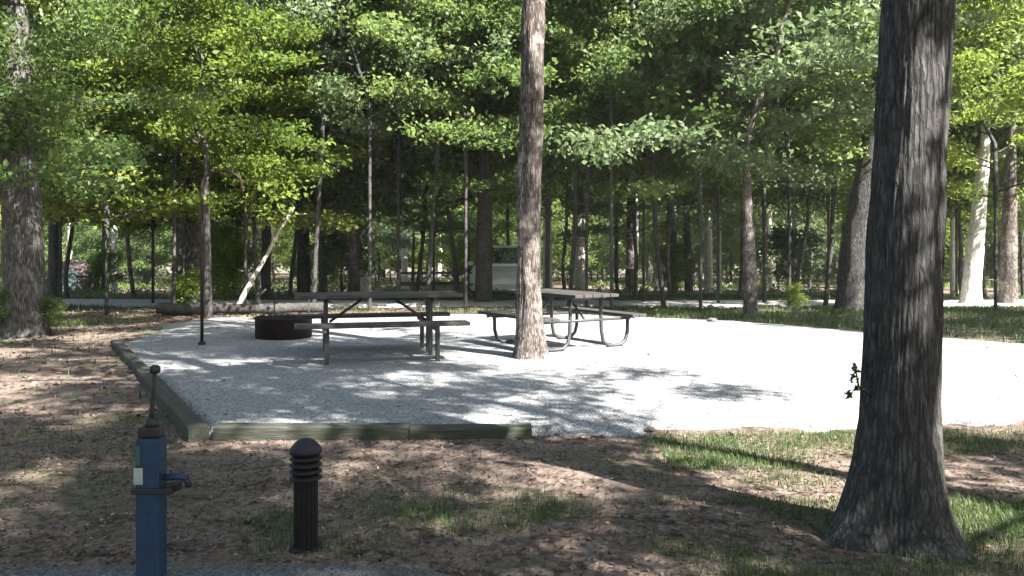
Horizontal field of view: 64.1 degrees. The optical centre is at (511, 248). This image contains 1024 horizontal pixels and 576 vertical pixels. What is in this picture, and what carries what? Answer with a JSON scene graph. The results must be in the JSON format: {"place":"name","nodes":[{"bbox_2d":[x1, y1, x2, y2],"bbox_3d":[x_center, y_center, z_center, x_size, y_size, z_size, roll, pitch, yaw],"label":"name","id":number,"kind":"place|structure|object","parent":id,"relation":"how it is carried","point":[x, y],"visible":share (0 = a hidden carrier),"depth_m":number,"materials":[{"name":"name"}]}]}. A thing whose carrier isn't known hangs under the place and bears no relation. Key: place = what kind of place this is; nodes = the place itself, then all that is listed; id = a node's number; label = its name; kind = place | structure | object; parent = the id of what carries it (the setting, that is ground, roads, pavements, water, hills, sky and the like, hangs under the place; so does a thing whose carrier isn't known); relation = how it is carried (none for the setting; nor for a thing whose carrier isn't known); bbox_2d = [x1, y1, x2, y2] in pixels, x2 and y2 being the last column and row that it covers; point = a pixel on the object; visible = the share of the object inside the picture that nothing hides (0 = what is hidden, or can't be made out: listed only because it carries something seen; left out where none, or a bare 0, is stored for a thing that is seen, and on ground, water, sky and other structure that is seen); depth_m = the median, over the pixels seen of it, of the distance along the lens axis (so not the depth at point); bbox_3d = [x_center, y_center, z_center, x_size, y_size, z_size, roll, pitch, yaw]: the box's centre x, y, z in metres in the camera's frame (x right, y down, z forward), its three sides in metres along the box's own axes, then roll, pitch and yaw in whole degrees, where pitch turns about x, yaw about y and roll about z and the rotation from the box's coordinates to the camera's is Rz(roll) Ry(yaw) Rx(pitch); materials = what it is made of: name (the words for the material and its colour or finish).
{"place":"outdoors","nodes":[
{"label":"outdoors","id":0,"kind":"place"},
{"bbox_2d":[0,563,451,575],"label":"path","id":1,"kind":"structure","parent":0,"point":[246,569],"depth_m":3.36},
{"bbox_2d":[0,260,1023,575],"bbox_3d":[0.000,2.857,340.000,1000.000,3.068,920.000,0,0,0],"label":"ground","id":2,"kind":"structure","parent":0,"point":[532,458],"depth_m":4.67,"materials":[{"name":"soil"}]},
{"bbox_2d":[0,0,52,338],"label":"tree","id":3,"kind":"object","parent":2,"relation":"on","point":[23,265],"visible":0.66,"depth_m":12.51,"materials":[{"name":"grey plant"}]},
{"bbox_2d":[47,217,62,297],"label":"tree","id":4,"kind":"object","parent":2,"relation":"on","point":[53,260],"visible":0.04,"depth_m":26.01,"materials":[{"name":"brown plant"}]},
{"bbox_2d":[32,294,86,335],"bbox_3d":[-7.144,1.033,12.755,0.846,0.675,0.746,0,0,0],"label":"shrub","id":5,"kind":"object","parent":2,"relation":"on","point":[57,306],"visible":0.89,"depth_m":12.68,"materials":[{"name":"green plant"}]},
{"bbox_2d":[0,0,135,206],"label":"tree","id":6,"kind":"object","parent":2,"relation":"on","point":[55,183],"visible":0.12,"depth_m":15.01,"materials":[{"name":"green plant"}]},
{"bbox_2d":[46,258,100,293],"bbox_3d":[-16.929,1.024,31.600,1.840,1.331,2.140,0,0,-20],"label":"tent","id":7,"kind":"object","parent":2,"relation":"on","point":[76,267],"visible":0.36,"depth_m":30.86,"materials":[{"name":"grey fabric"}]},
{"bbox_2d":[0,0,162,202],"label":"tree","id":8,"kind":"object","parent":2,"relation":"on","point":[25,97],"visible":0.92,"depth_m":11.25,"materials":[{"name":"green plant"}]},
{"bbox_2d":[0,1,166,202],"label":"tree","id":9,"kind":"object","parent":2,"relation":"on","point":[74,79],"visible":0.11,"depth_m":17.56,"materials":[{"name":"green plant"}]},
{"bbox_2d":[0,12,198,299],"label":"tree","id":10,"kind":"object","parent":2,"relation":"on","point":[181,216],"visible":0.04,"depth_m":20.47,"materials":[{"name":"green plant"}]},
{"bbox_2d":[79,240,128,291],"bbox_3d":[-14.490,0.710,29.224,1.558,2.023,1.730,4,-1,0],"label":"shrub","id":11,"kind":"object","parent":2,"relation":"on","point":[98,261],"visible":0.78,"depth_m":28.96,"materials":[{"name":"green plant"}]},
{"bbox_2d":[0,0,209,165],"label":"tree","id":12,"kind":"object","parent":2,"relation":"on","point":[58,42],"visible":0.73,"depth_m":12.68,"materials":[{"name":"green plant"}]},
{"bbox_2d":[87,167,171,283],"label":"understorey tree","id":13,"kind":"object","parent":2,"relation":"on","point":[168,237],"visible":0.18,"depth_m":40.81,"materials":[{"name":"green plant"}]},
{"bbox_2d":[111,339,148,374],"bbox_3d":[-4.685,1.343,9.975,0.132,0.174,3.197,0,0,-31],"label":"edging timber","id":14,"kind":"object","parent":2,"relation":"on","point":[124,351],"visible":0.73,"depth_m":9.74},
{"bbox_2d":[0,0,315,314],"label":"tree","id":15,"kind":"object","parent":2,"relation":"on","point":[107,211],"visible":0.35,"depth_m":17.51,"materials":[{"name":"green plant"}]},
{"bbox_2d":[94,3,221,303],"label":"tree","id":16,"kind":"object","parent":2,"relation":"on","point":[180,246],"visible":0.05,"depth_m":20.39,"materials":[{"name":"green plant"}]},
{"bbox_2d":[131,365,191,575],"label":"water post","id":17,"kind":"object","parent":2,"relation":"on","point":[152,489],"visible":1,"depth_m":3.26,"materials":[{"name":"metal"}]},
{"bbox_2d":[26,0,314,302],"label":"tree","id":18,"kind":"object","parent":2,"relation":"on","point":[174,16],"visible":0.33,"depth_m":17.51,"materials":[{"name":"green plant"}]},
{"bbox_2d":[137,369,208,442],"bbox_3d":[-3.035,1.343,7.180,0.142,0.174,3.205,0,0,-31],"label":"edging timber","id":19,"kind":"object","parent":2,"relation":"on","point":[189,423],"visible":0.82,"depth_m":6.45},
{"bbox_2d":[165,266,199,303],"bbox_3d":[-7.977,0.961,20.069,0.954,1.058,0.879,0,0,-35],"label":"shrub","id":20,"kind":"object","parent":2,"relation":"on","point":[186,285],"visible":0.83,"depth_m":20.00,"materials":[{"name":"green plant"}]},
{"bbox_2d":[53,5,315,302],"bbox_3d":[-10.090,-2.548,22.414,7.685,8.492,7.357,0,0,30],"label":"tree","id":21,"kind":"object","parent":2,"relation":"on","point":[151,226],"visible":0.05,"depth_m":21.97,"materials":[{"name":"green plant"}]},
{"bbox_2d":[95,0,310,303],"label":"tree","id":22,"kind":"object","parent":2,"relation":"on","point":[192,246],"visible":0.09,"depth_m":20.92,"materials":[{"name":"plant"}]},
{"bbox_2d":[70,0,352,317],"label":"tree","id":23,"kind":"object","parent":2,"relation":"on","point":[186,127],"visible":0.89,"depth_m":16.47,"materials":[{"name":"green plant"}]},
{"bbox_2d":[143,24,293,298],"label":"tree","id":24,"kind":"object","parent":2,"relation":"on","point":[232,214],"visible":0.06,"depth_m":24.24,"materials":[{"name":"green plant"}]},
{"bbox_2d":[50,0,389,303],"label":"tree","id":25,"kind":"object","parent":2,"relation":"on","point":[288,110],"visible":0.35,"depth_m":20.12,"materials":[{"name":"green plant"}]},
{"bbox_2d":[156,289,322,314],"bbox_3d":[-5.818,1.148,17.628,3.552,0.579,0.389,0,0,-5],"label":"fallen log","id":26,"kind":"object","parent":2,"relation":"on","point":[185,309],"visible":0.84,"depth_m":17.58,"materials":[{"name":"wood"}]},
{"bbox_2d":[126,0,352,303],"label":"tree","id":27,"kind":"object","parent":2,"relation":"on","point":[255,256],"visible":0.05,"depth_m":21.42,"materials":[{"name":"green plant"}]},
{"bbox_2d":[211,224,273,300],"bbox_3d":[-8.095,0.414,23.416,2.066,2.293,1.904,0,0,30],"label":"shrub","id":28,"kind":"object","parent":2,"relation":"on","point":[233,272],"visible":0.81,"depth_m":23.30,"materials":[{"name":"green plant"}]},
{"bbox_2d":[186,156,313,263],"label":"understorey tree","id":29,"kind":"object","parent":2,"relation":"on","point":[279,248],"visible":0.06,"depth_m":38.05,"materials":[{"name":"green plant"}]},
{"bbox_2d":[261,26,332,299],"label":"tree","id":30,"kind":"object","parent":2,"relation":"on","point":[266,267],"visible":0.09,"depth_m":24.49,"materials":[{"name":"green plant"}]},
{"bbox_2d":[296,1,310,292],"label":"tree","id":31,"kind":"object","parent":2,"relation":"on","point":[303,272],"visible":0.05,"depth_m":29.82,"materials":[{"name":"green plant"}]},
{"bbox_2d":[153,0,455,299],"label":"tree","id":32,"kind":"object","parent":2,"relation":"on","point":[375,187],"visible":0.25,"depth_m":22.80,"materials":[{"name":"green plant"}]},
{"bbox_2d":[288,438,322,553],"bbox_3d":[-0.923,1.109,3.660,0.150,0.521,0.150,0,0,0],"label":"bollard light","id":33,"kind":"object","parent":2,"relation":"on","point":[306,463],"visible":0.96,"depth_m":3.62,"materials":[{"name":"metal"}]},
{"bbox_2d":[212,423,410,440],"bbox_3d":[-1.433,1.346,5.880,1.395,0.168,0.141,0,0,0],"label":"edging timber","id":34,"kind":"object","parent":2,"relation":"on","point":[298,431],"visible":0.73,"depth_m":5.81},
{"bbox_2d":[211,20,411,297],"bbox_3d":[-6.454,-2.911,27.041,7.695,9.398,7.914,0,0,35],"label":"tree","id":35,"kind":"object","parent":2,"relation":"on","point":[293,258],"visible":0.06,"depth_m":26.74,"materials":[{"name":"green plant"}]},
{"bbox_2d":[197,0,450,302],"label":"tree","id":36,"kind":"object","parent":2,"relation":"on","point":[317,213],"visible":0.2,"depth_m":19.70,"materials":[{"name":"green plant"}]},
{"bbox_2d":[209,12,460,299],"bbox_3d":[-4.604,-3.015,24.797,7.602,9.547,7.440,0,0,33],"label":"tree","id":37,"kind":"object","parent":2,"relation":"on","point":[348,178],"visible":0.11,"depth_m":24.61,"materials":[{"name":"green plant"}]},
{"bbox_2d":[301,207,384,291],"bbox_3d":[-6.019,0.121,29.156,2.856,3.191,2.531,-3,-3,0],"label":"shrub","id":38,"kind":"object","parent":2,"relation":"on","point":[340,244],"visible":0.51,"depth_m":29.04,"materials":[{"name":"green plant"}]},
{"bbox_2d":[206,0,516,310],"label":"tree","id":39,"kind":"object","parent":2,"relation":"on","point":[333,86],"visible":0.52,"depth_m":18.72,"materials":[{"name":"green plant"}]},
{"bbox_2d":[311,159,444,286],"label":"understorey tree","id":40,"kind":"object","parent":2,"relation":"on","point":[394,235],"visible":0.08,"depth_m":39.20,"materials":[{"name":"green plant"}]},
{"bbox_2d":[257,0,518,300],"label":"tree","id":41,"kind":"object","parent":2,"relation":"on","point":[397,154],"visible":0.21,"depth_m":21.81,"materials":[{"name":"green plant"}]},
{"bbox_2d":[287,79,570,290],"bbox_3d":[-2.537,-3.191,27.684,8.985,9.944,9.544,0,0,0],"label":"tree","id":42,"kind":"object","parent":2,"relation":"on","point":[441,227],"visible":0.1,"depth_m":25.65,"materials":[{"name":"green plant"}]},
{"bbox_2d":[360,169,499,290],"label":"understorey tree","id":43,"kind":"object","parent":2,"relation":"on","point":[391,240],"visible":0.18,"depth_m":33.54,"materials":[{"name":"green plant"}]},
{"bbox_2d":[314,0,547,304],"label":"tree","id":44,"kind":"object","parent":2,"relation":"on","point":[436,171],"visible":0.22,"depth_m":20.24,"materials":[{"name":"green plant"}]},
{"bbox_2d":[315,58,546,290],"bbox_3d":[-3.177,-3.417,27.279,9.001,10.445,8.030,0,0,-33],"label":"tree","id":45,"kind":"object","parent":2,"relation":"on","point":[422,242],"visible":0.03,"depth_m":27.42,"materials":[{"name":"green plant"}]},
{"bbox_2d":[307,0,567,309],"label":"tree","id":46,"kind":"object","parent":2,"relation":"on","point":[381,90],"visible":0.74,"depth_m":18.18,"materials":[{"name":"green plant"}]},
{"bbox_2d":[357,0,548,299],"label":"tree","id":47,"kind":"object","parent":2,"relation":"on","point":[495,157],"visible":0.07,"depth_m":23.79,"materials":[{"name":"green plant"}]},
{"bbox_2d":[410,424,531,439],"bbox_3d":[-0.295,1.352,5.890,0.870,0.156,0.141,0,0,-1],"label":"edging timber","id":48,"kind":"object","parent":2,"relation":"on","point":[454,431],"visible":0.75,"depth_m":5.83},
{"bbox_2d":[358,0,597,204],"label":"tree","id":49,"kind":"object","parent":2,"relation":"on","point":[516,102],"visible":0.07,"depth_m":21.50,"materials":[{"name":"green plant"}]},
{"bbox_2d":[422,5,548,301],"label":"tree","id":50,"kind":"object","parent":2,"relation":"on","point":[483,273],"visible":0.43,"depth_m":22.60,"materials":[{"name":"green plant"}]},
{"bbox_2d":[468,246,517,295],"bbox_3d":[-0.266,0.785,29.962,2.360,1.770,4.916,0,0,7],"label":"parked van","id":51,"kind":"object","parent":2,"relation":"on","point":[504,267],"visible":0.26,"depth_m":28.16,"materials":[{"name":"paint"}]},
{"bbox_2d":[0,275,1020,299],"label":"undergrowth","id":52,"kind":"object","parent":2,"relation":"on","point":[604,282],"visible":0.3,"depth_m":33.70,"materials":[{"name":"green plant"}]},
{"bbox_2d":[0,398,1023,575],"bbox_3d":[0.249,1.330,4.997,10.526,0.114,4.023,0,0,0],"label":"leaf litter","id":53,"kind":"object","parent":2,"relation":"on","point":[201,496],"visible":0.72,"depth_m":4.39,"materials":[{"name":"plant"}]},
{"bbox_2d":[0,293,1023,572],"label":"fallen leaves","id":54,"kind":"object","parent":2,"relation":"on","point":[51,385],"depth_m":9.96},
{"bbox_2d":[455,167,571,261],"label":"understorey tree","id":55,"kind":"object","parent":2,"relation":"on","point":[514,226],"visible":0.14,"depth_m":38.28,"materials":[{"name":"green plant"}]},
{"bbox_2d":[383,10,644,184],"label":"tree","id":56,"kind":"object","parent":2,"relation":"on","point":[504,176],"visible":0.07,"depth_m":23.87,"materials":[{"name":"green plant"}]},
{"bbox_2d":[512,0,550,359],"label":"tree","id":57,"kind":"object","parent":2,"relation":"on","point":[530,340],"visible":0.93,"depth_m":9.64,"materials":[{"name":"brown plant"}]},
{"bbox_2d":[60,3,1019,276],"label":"woods","id":58,"kind":"object","parent":2,"relation":"on","point":[736,271],"visible":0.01,"depth_m":79.09,"materials":[{"name":"green plant"}]},
{"bbox_2d":[455,0,640,302],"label":"tree","id":59,"kind":"object","parent":2,"relation":"on","point":[547,256],"visible":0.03,"depth_m":21.86,"materials":[{"name":"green plant"}]},
{"bbox_2d":[492,87,638,289],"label":"tree","id":60,"kind":"object","parent":2,"relation":"on","point":[501,201],"visible":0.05,"depth_m":30.66,"materials":[{"name":"green plant"}]},
{"bbox_2d":[433,0,703,305],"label":"tree","id":61,"kind":"object","parent":2,"relation":"on","point":[574,234],"visible":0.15,"depth_m":20.30,"materials":[{"name":"green plant"}]},
{"bbox_2d":[124,314,1023,436],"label":"gravel pad","id":62,"kind":"object","parent":2,"relation":"on","point":[684,370],"visible":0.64,"depth_m":8.29,"materials":[{"name":"gravel"}]},
{"bbox_2d":[198,170,242,344],"bbox_3d":[-3.939,0.177,11.050,0.612,2.486,0.110,0,0,0],"label":"lantern pole","id":63,"kind":"object","parent":62,"relation":"on","point":[202,342],"visible":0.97,"depth_m":11.04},
{"bbox_2d":[253,298,311,339],"bbox_3d":[-3.336,1.030,11.953,0.850,0.560,0.856,0,0,0],"label":"fire ring","id":64,"kind":"object","parent":62,"relation":"on","point":[274,327],"visible":0.75,"depth_m":11.61,"materials":[{"name":"black metal"}]},
{"bbox_2d":[294,291,469,364],"bbox_3d":[-1.619,0.917,9.900,1.950,0.756,1.641,0,0,-14],"label":"picnic table","id":65,"kind":"object","parent":62,"relation":"on","point":[427,322],"visible":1,"depth_m":9.63,"materials":[{"name":"grey wood"}]},
{"bbox_2d":[478,289,645,351],"bbox_3d":[0.650,0.940,11.000,1.629,0.721,1.617,0,0,-32],"label":"picnic table","id":66,"kind":"object","parent":62,"relation":"on","point":[569,295],"visible":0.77,"depth_m":10.74,"materials":[{"name":"grey wood"}]},
{"bbox_2d":[409,0,763,307],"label":"tree","id":67,"kind":"object","parent":2,"relation":"on","point":[554,110],"visible":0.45,"depth_m":19.05,"materials":[{"name":"green plant"}]},
{"bbox_2d":[574,125,608,290],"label":"tree","id":68,"kind":"object","parent":2,"relation":"on","point":[579,279],"visible":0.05,"depth_m":33.03,"materials":[{"name":"brown plant"}]},
{"bbox_2d":[560,199,653,284],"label":"understorey tree","id":69,"kind":"object","parent":2,"relation":"on","point":[600,253],"visible":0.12,"depth_m":43.54,"materials":[{"name":"green plant"}]},
{"bbox_2d":[464,0,758,309],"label":"tree","id":70,"kind":"object","parent":2,"relation":"on","point":[614,56],"visible":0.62,"depth_m":17.80,"materials":[{"name":"green plant"}]},
{"bbox_2d":[613,161,633,291],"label":"tree","id":71,"kind":"object","parent":2,"relation":"on","point":[629,256],"visible":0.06,"depth_m":32.25,"materials":[{"name":"brown plant"}]},
{"bbox_2d":[541,116,709,292],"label":"tree","id":72,"kind":"object","parent":2,"relation":"on","point":[638,208],"visible":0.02,"depth_m":31.00,"materials":[{"name":"green plant"}]},
{"bbox_2d":[507,89,754,297],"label":"understorey tree","id":73,"kind":"object","parent":2,"relation":"on","point":[605,229],"visible":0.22,"depth_m":26.05,"materials":[{"name":"green plant"}]},
{"bbox_2d":[514,4,780,300],"bbox_3d":[3.858,-3.623,23.446,8.130,10.630,7.843,0,0,0],"label":"tree","id":74,"kind":"object","parent":2,"relation":"on","point":[643,165],"visible":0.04,"depth_m":22.32,"materials":[{"name":"green plant"}]},
{"bbox_2d":[613,186,697,285],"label":"understorey tree","id":75,"kind":"object","parent":2,"relation":"on","point":[648,243],"visible":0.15,"depth_m":41.41,"materials":[{"name":"green plant"}]},
{"bbox_2d":[513,0,799,308],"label":"tree","id":76,"kind":"object","parent":2,"relation":"on","point":[656,240],"visible":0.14,"depth_m":20.30,"materials":[{"name":"green plant"}]},
{"bbox_2d":[544,81,800,297],"bbox_3d":[4.805,-3.187,26.103,7.904,9.896,6.196,0,0,44],"label":"tree","id":77,"kind":"object","parent":2,"relation":"on","point":[689,198],"visible":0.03,"depth_m":25.95,"materials":[{"name":"green plant"}]},
{"bbox_2d":[646,238,698,294],"bbox_3d":[5.573,0.652,28.282,1.707,2.079,1.828,0,0,28],"label":"shrub","id":78,"kind":"object","parent":2,"relation":"on","point":[677,264],"visible":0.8,"depth_m":28.09,"materials":[{"name":"green plant"}]},
{"bbox_2d":[548,0,865,311],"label":"tree","id":79,"kind":"object","parent":2,"relation":"on","point":[660,33],"visible":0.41,"depth_m":17.57,"materials":[{"name":"green plant"}]},
{"bbox_2d":[704,189,712,292],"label":"tree","id":80,"kind":"object","parent":2,"relation":"on","point":[708,269],"visible":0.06,"depth_m":31.42,"materials":[{"name":"grey plant"}]},
{"bbox_2d":[578,1,871,302],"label":"tree","id":81,"kind":"object","parent":2,"relation":"on","point":[714,79],"visible":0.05,"depth_m":20.95,"materials":[{"name":"green plant"}]},
{"bbox_2d":[639,169,810,285],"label":"understorey tree","id":82,"kind":"object","parent":2,"relation":"on","point":[727,241],"visible":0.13,"depth_m":40.67,"materials":[{"name":"green plant"}]},
{"bbox_2d":[625,102,858,295],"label":"tree","id":83,"kind":"object","parent":2,"relation":"on","point":[725,201],"visible":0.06,"depth_m":27.27,"materials":[{"name":"green plant"}]},
{"bbox_2d":[648,2,870,301],"bbox_3d":[6.770,-4.359,22.739,7.151,12.070,5.606,0,0,34],"label":"tree","id":84,"kind":"object","parent":2,"relation":"on","point":[764,264],"visible":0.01,"depth_m":22.52,"materials":[{"name":"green plant"}]},
{"bbox_2d":[547,0,1001,316],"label":"tree","id":85,"kind":"object","parent":2,"relation":"on","point":[755,17],"visible":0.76,"depth_m":16.68,"materials":[{"name":"green plant"}]},
{"bbox_2d":[736,163,844,287],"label":"understorey tree","id":86,"kind":"object","parent":2,"relation":"on","point":[837,229],"visible":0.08,"depth_m":37.31,"materials":[{"name":"green plant"}]},
{"bbox_2d":[755,221,838,286],"bbox_3d":[9.886,0.367,27.944,2.684,2.636,2.971,0,0,-38],"label":"shrub","id":87,"kind":"object","parent":2,"relation":"on","point":[779,236],"visible":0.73,"depth_m":27.79,"materials":[{"name":"green plant"}]},
{"bbox_2d":[730,6,870,295],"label":"tree","id":88,"kind":"object","parent":2,"relation":"on","point":[841,194],"visible":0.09,"depth_m":24.58,"materials":[{"name":"green plant"}]},
{"bbox_2d":[636,0,974,310],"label":"tree","id":89,"kind":"object","parent":2,"relation":"on","point":[827,143],"visible":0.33,"depth_m":18.41,"materials":[{"name":"green plant"}]},
{"bbox_2d":[690,0,963,305],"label":"tree","id":90,"kind":"object","parent":2,"relation":"on","point":[830,247],"visible":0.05,"depth_m":20.93,"materials":[{"name":"green plant"}]},
{"bbox_2d":[707,1,956,297],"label":"tree","id":91,"kind":"object","parent":2,"relation":"on","point":[826,193],"visible":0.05,"depth_m":24.56,"materials":[{"name":"green plant"}]},
{"bbox_2d":[793,0,999,311],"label":"tree","id":92,"kind":"object","parent":2,"relation":"on","point":[850,286],"visible":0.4,"depth_m":18.96,"materials":[{"name":"green plant"}]},
{"bbox_2d":[820,0,974,565],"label":"oak tree","id":93,"kind":"object","parent":2,"relation":"on","point":[894,499],"visible":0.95,"depth_m":3.69,"materials":[{"name":"brown plant"}]},
{"bbox_2d":[812,0,1023,309],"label":"tree","id":94,"kind":"object","parent":2,"relation":"on","point":[967,66],"visible":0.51,"depth_m":19.47,"materials":[{"name":"green plant"}]},
{"bbox_2d":[835,18,1023,297],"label":"tree","id":95,"kind":"object","parent":2,"relation":"on","point":[991,215],"visible":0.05,"depth_m":26.00,"materials":[{"name":"green plant"}]},
{"bbox_2d":[845,71,1023,290],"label":"understorey tree","id":96,"kind":"object","parent":2,"relation":"on","point":[961,258],"visible":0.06,"depth_m":28.43,"materials":[{"name":"green plant"}]},
{"bbox_2d":[946,124,1023,296],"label":"understorey tree","id":97,"kind":"object","parent":2,"relation":"on","point":[990,229],"visible":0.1,"depth_m":27.55,"materials":[{"name":"green plant"}]},
{"bbox_2d":[947,8,1023,209],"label":"tree","id":98,"kind":"object","parent":2,"relation":"on","point":[1000,141],"visible":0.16,"depth_m":24.79,"materials":[{"name":"green plant"}]},
{"bbox_2d":[947,40,1023,296],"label":"tree","id":99,"kind":"object","parent":2,"relation":"on","point":[963,179],"visible":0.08,"depth_m":26.02,"materials":[{"name":"green plant"}]},
{"bbox_2d":[951,0,1023,303],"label":"tree","id":100,"kind":"object","parent":2,"relation":"on","point":[971,289],"visible":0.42,"depth_m":21.81,"materials":[{"name":"green plant"}]},
{"bbox_2d":[951,0,1023,131],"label":"tree","id":101,"kind":"object","parent":2,"relation":"on","point":[999,69],"visible":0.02,"depth_m":22.10,"materials":[{"name":"green plant"}]},
{"bbox_2d":[965,6,1023,302],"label":"tree","id":102,"kind":"object","parent":2,"relation":"on","point":[1008,280],"visible":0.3,"depth_m":21.83,"materials":[{"name":"green plant"}]},
{"bbox_2d":[0,415,1023,575],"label":"grass","id":103,"kind":"structure","parent":0,"point":[1005,519],"depth_m":4.18,"materials":[{"name":"plant"}]},
{"bbox_2d":[0,294,1023,417],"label":"rough grass","id":104,"kind":"structure","parent":0,"point":[761,315],"depth_m":17.43,"materials":[{"name":"plant"}]},
{"bbox_2d":[52,299,1023,307],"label":"road","id":105,"kind":"structure","parent":0,"point":[376,303],"depth_m":22.27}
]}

